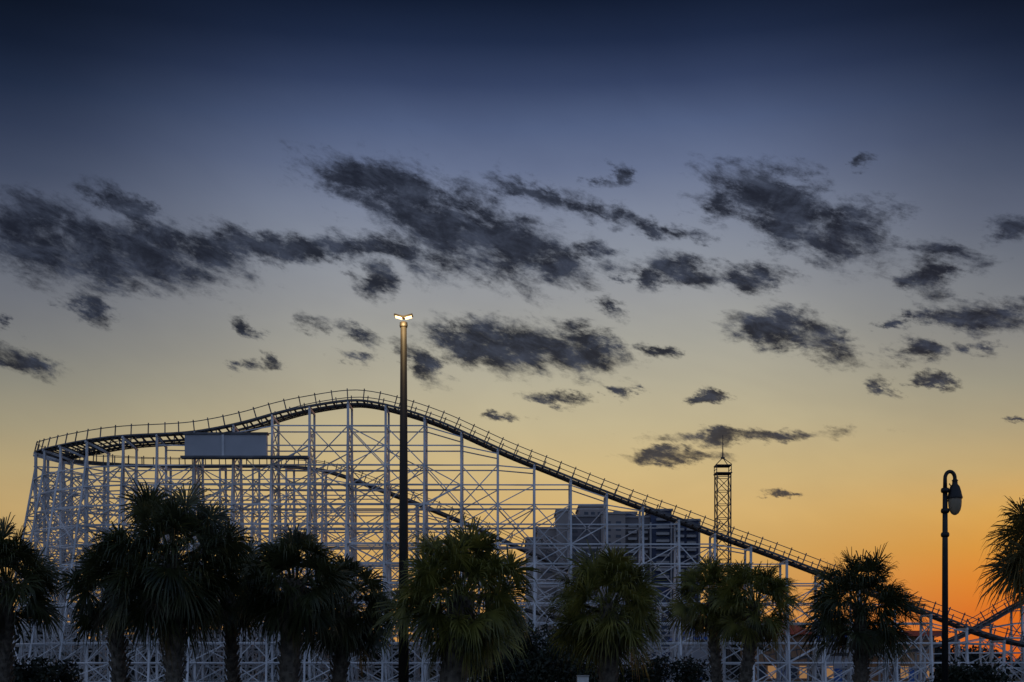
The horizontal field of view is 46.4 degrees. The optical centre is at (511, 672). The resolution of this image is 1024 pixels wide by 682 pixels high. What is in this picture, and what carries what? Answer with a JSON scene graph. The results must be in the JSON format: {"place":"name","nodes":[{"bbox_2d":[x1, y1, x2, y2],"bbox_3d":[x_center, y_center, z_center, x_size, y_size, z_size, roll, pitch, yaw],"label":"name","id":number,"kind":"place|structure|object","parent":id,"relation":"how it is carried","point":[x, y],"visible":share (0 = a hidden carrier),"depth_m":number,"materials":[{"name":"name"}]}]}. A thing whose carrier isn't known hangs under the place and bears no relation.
{"place":"outdoors","nodes":[
{"label":"outdoors","id":0,"kind":"place"},
{"bbox_2d":[0,0,1023,664],"label":"sky","id":1,"kind":"structure","parent":0,"point":[620,240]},
{"bbox_2d":[73,678,1019,680],"bbox_3d":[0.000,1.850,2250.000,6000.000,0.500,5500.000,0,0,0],"label":"ground","id":2,"kind":"structure","parent":0,"point":[1016,679],"depth_m":258.09,"materials":[{"name":"black plant"}]},
{"bbox_2d":[0,512,68,681],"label":"palm tree","id":3,"kind":"object","parent":2,"relation":"on","point":[35,574],"visible":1,"depth_m":36.79,"materials":[{"name":"plant"}]},
{"bbox_2d":[12,652,83,681],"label":"leafy bush","id":4,"kind":"object","parent":2,"relation":"on","point":[35,672],"visible":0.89,"depth_m":40.01,"materials":[{"name":"green plant"}]},
{"bbox_2d":[54,542,159,681],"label":"palm tree","id":5,"kind":"object","parent":2,"relation":"on","point":[89,622],"visible":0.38,"depth_m":35.55,"materials":[{"name":"plant"}]},
{"bbox_2d":[64,475,255,681],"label":"palm tree","id":6,"kind":"object","parent":2,"relation":"on","point":[172,609],"visible":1,"depth_m":32.54,"materials":[{"name":"green plant"}]},
{"bbox_2d":[185,538,271,681],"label":"palm tree","id":7,"kind":"object","parent":2,"relation":"on","point":[231,649],"visible":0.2,"depth_m":38.83,"materials":[{"name":"green plant"}]},
{"bbox_2d":[231,523,361,681],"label":"palm tree","id":8,"kind":"object","parent":2,"relation":"on","point":[294,610],"visible":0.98,"depth_m":34.47,"materials":[{"name":"plant"}]},
{"bbox_2d":[300,553,398,681],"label":"palm tree","id":9,"kind":"object","parent":2,"relation":"on","point":[358,639],"visible":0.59,"depth_m":37.70,"materials":[{"name":"plant"}]},
{"bbox_2d":[394,313,412,681],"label":"pole light","id":10,"kind":"object","parent":2,"relation":"on","point":[403,656],"visible":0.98,"depth_m":34.90,"materials":[{"name":"brown metal"}]},
{"bbox_2d":[368,516,544,681],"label":"palm tree","id":11,"kind":"object","parent":2,"relation":"on","point":[466,634],"visible":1,"depth_m":31.32,"materials":[{"name":"green plant"}]},
{"bbox_2d":[13,612,1020,677],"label":"distant wood","id":12,"kind":"object","parent":2,"relation":"on","point":[938,657],"visible":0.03,"depth_m":310.24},
{"bbox_2d":[12,388,1023,681],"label":"roller coaster","id":13,"kind":"object","parent":2,"relation":"on","point":[60,510],"visible":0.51,"depth_m":96.07,"materials":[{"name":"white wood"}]},
{"bbox_2d":[180,432,308,458],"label":"sign box","id":14,"kind":"object","parent":13,"relation":"attached to","point":[226,445],"visible":1,"depth_m":92.55,"materials":[{"name":"paint"}]},
{"bbox_2d":[467,618,595,681],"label":"leafy bush","id":15,"kind":"object","parent":2,"relation":"on","point":[536,637],"visible":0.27,"depth_m":51.26,"materials":[{"name":"green plant"}]},
{"bbox_2d":[507,637,598,681],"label":"leafy bush","id":16,"kind":"object","parent":2,"relation":"on","point":[530,670],"visible":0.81,"depth_m":49.43,"materials":[{"name":"green plant"}]},
{"bbox_2d":[576,675,588,681],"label":"utility box","id":17,"kind":"object","parent":2,"relation":"on","point":[582,678],"visible":1,"depth_m":35.88,"materials":[{"name":"metal"}]},
{"bbox_2d":[535,539,673,681],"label":"palm tree","id":18,"kind":"object","parent":2,"relation":"on","point":[608,637],"visible":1,"depth_m":40.41,"materials":[{"name":"plant"}]},
{"bbox_2d":[618,653,710,681],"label":"leafy bush","id":19,"kind":"object","parent":2,"relation":"on","point":[655,674],"visible":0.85,"depth_m":55.18,"materials":[{"name":"green plant"}]},
{"bbox_2d":[661,554,750,681],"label":"palm tree","id":20,"kind":"object","parent":2,"relation":"on","point":[691,608],"visible":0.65,"depth_m":52.75,"materials":[{"name":"plant"}]},
{"bbox_2d":[702,560,807,681],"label":"palm tree","id":21,"kind":"object","parent":2,"relation":"on","point":[752,631],"visible":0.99,"depth_m":50.57,"materials":[{"name":"green plant"}]},
{"bbox_2d":[791,542,934,681],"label":"palm tree","id":22,"kind":"object","parent":2,"relation":"on","point":[862,644],"visible":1,"depth_m":41.44,"materials":[{"name":"plant"}]},
{"bbox_2d":[941,470,962,681],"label":"street lamp","id":23,"kind":"object","parent":2,"relation":"on","point":[952,497],"visible":1,"depth_m":25.95,"materials":[{"name":"black metal"}]},
{"bbox_2d":[925,657,1015,681],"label":"leafy bush","id":24,"kind":"object","parent":2,"relation":"on","point":[978,673],"visible":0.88,"depth_m":45.72,"materials":[{"name":"green plant"}]},
{"bbox_2d":[974,495,1023,627],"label":"palm tree","id":25,"kind":"object","parent":2,"relation":"on","point":[1009,566],"visible":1,"depth_m":36.41,"materials":[{"name":"green plant"}]},
{"bbox_2d":[525,504,699,679],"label":"hotel building","id":26,"kind":"structure","parent":0,"point":[666,535],"depth_m":248.80,"materials":[{"name":"paint"}]},
{"bbox_2d":[656,531,668,534],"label":"window","id":27,"kind":"structure","parent":26,"relation":"in","point":[658,532],"depth_m":247.32,"materials":[{"name":"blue glass"}]},
{"bbox_2d":[656,538,668,542],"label":"window","id":28,"kind":"structure","parent":26,"relation":"in","point":[659,540],"depth_m":248.29,"materials":[{"name":"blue glass"}]},
{"bbox_2d":[656,546,668,549],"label":"window","id":29,"kind":"structure","parent":26,"relation":"in","point":[657,546],"depth_m":247.99,"materials":[{"name":"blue glass"}]},
{"bbox_2d":[656,553,668,556],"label":"window","id":30,"kind":"structure","parent":26,"relation":"in","point":[664,554],"depth_m":247.51,"materials":[{"name":"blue glass"}]},
{"bbox_2d":[656,560,668,562],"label":"window","id":31,"kind":"structure","parent":26,"relation":"in","point":[665,561],"depth_m":247.32,"materials":[{"name":"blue glass"}]},
{"bbox_2d":[656,568,668,570],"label":"window","id":32,"kind":"structure","parent":26,"relation":"in","point":[662,569],"depth_m":247.32,"materials":[{"name":"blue glass"}]},
{"bbox_2d":[656,574,668,577],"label":"window","id":33,"kind":"structure","parent":26,"relation":"in","point":[662,576],"depth_m":247.32,"materials":[{"name":"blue glass"}]},
{"bbox_2d":[686,534,695,537],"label":"window","id":34,"kind":"structure","parent":26,"relation":"in","point":[688,535],"depth_m":248.84,"materials":[{"name":"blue glass"}]},
{"bbox_2d":[667,629,708,678],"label":"park building","id":35,"kind":"structure","parent":0,"point":[696,654],"depth_m":124.00,"materials":[{"name":"paint"}]},
{"bbox_2d":[713,436,731,679],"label":"lattice tower","id":36,"kind":"structure","parent":0,"point":[716,478],"depth_m":139.24,"materials":[{"name":"metal"}]},
{"bbox_2d":[740,621,811,680],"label":"park building","id":37,"kind":"structure","parent":0,"point":[772,668],"depth_m":116.00,"materials":[{"name":"grey concrete"}]},
{"bbox_2d":[759,666,765,678],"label":"window","id":38,"kind":"structure","parent":37,"relation":"in","point":[761,674],"depth_m":115.95,"materials":[{"name":"black glass"}]},
{"bbox_2d":[768,666,775,678],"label":"window","id":39,"kind":"structure","parent":37,"relation":"in","point":[770,668],"depth_m":115.95,"materials":[{"name":"glass"}]},
{"bbox_2d":[791,666,797,678],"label":"window","id":40,"kind":"structure","parent":37,"relation":"in","point":[793,670],"depth_m":115.95,"materials":[{"name":"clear glass"}]},
{"bbox_2d":[800,666,806,678],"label":"window","id":41,"kind":"structure","parent":37,"relation":"in","point":[803,676],"depth_m":115.95,"materials":[{"name":"glass"}]},
{"bbox_2d":[809,636,852,680],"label":"park building","id":42,"kind":"structure","parent":0,"point":[830,671],"depth_m":120.00,"materials":[{"name":"paint"}]},
{"bbox_2d":[827,666,832,678],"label":"window","id":43,"kind":"structure","parent":42,"relation":"in","point":[829,671],"depth_m":119.95,"materials":[{"name":"yellow glass"}]},
{"bbox_2d":[834,668,841,680],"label":"door","id":44,"kind":"structure","parent":42,"relation":"in","point":[835,669],"depth_m":119.95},
{"bbox_2d":[869,631,941,680],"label":"park building","id":45,"kind":"structure","parent":0,"point":[915,634],"depth_m":124.00,"materials":[{"name":"grey concrete"}]},
{"bbox_2d":[901,666,908,678],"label":"window","id":46,"kind":"structure","parent":45,"relation":"in","point":[902,670],"depth_m":123.94,"materials":[{"name":"yellow glass"}]},
{"bbox_2d":[909,668,917,680],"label":"door","id":47,"kind":"structure","parent":45,"relation":"in","point":[912,671],"depth_m":123.94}
]}

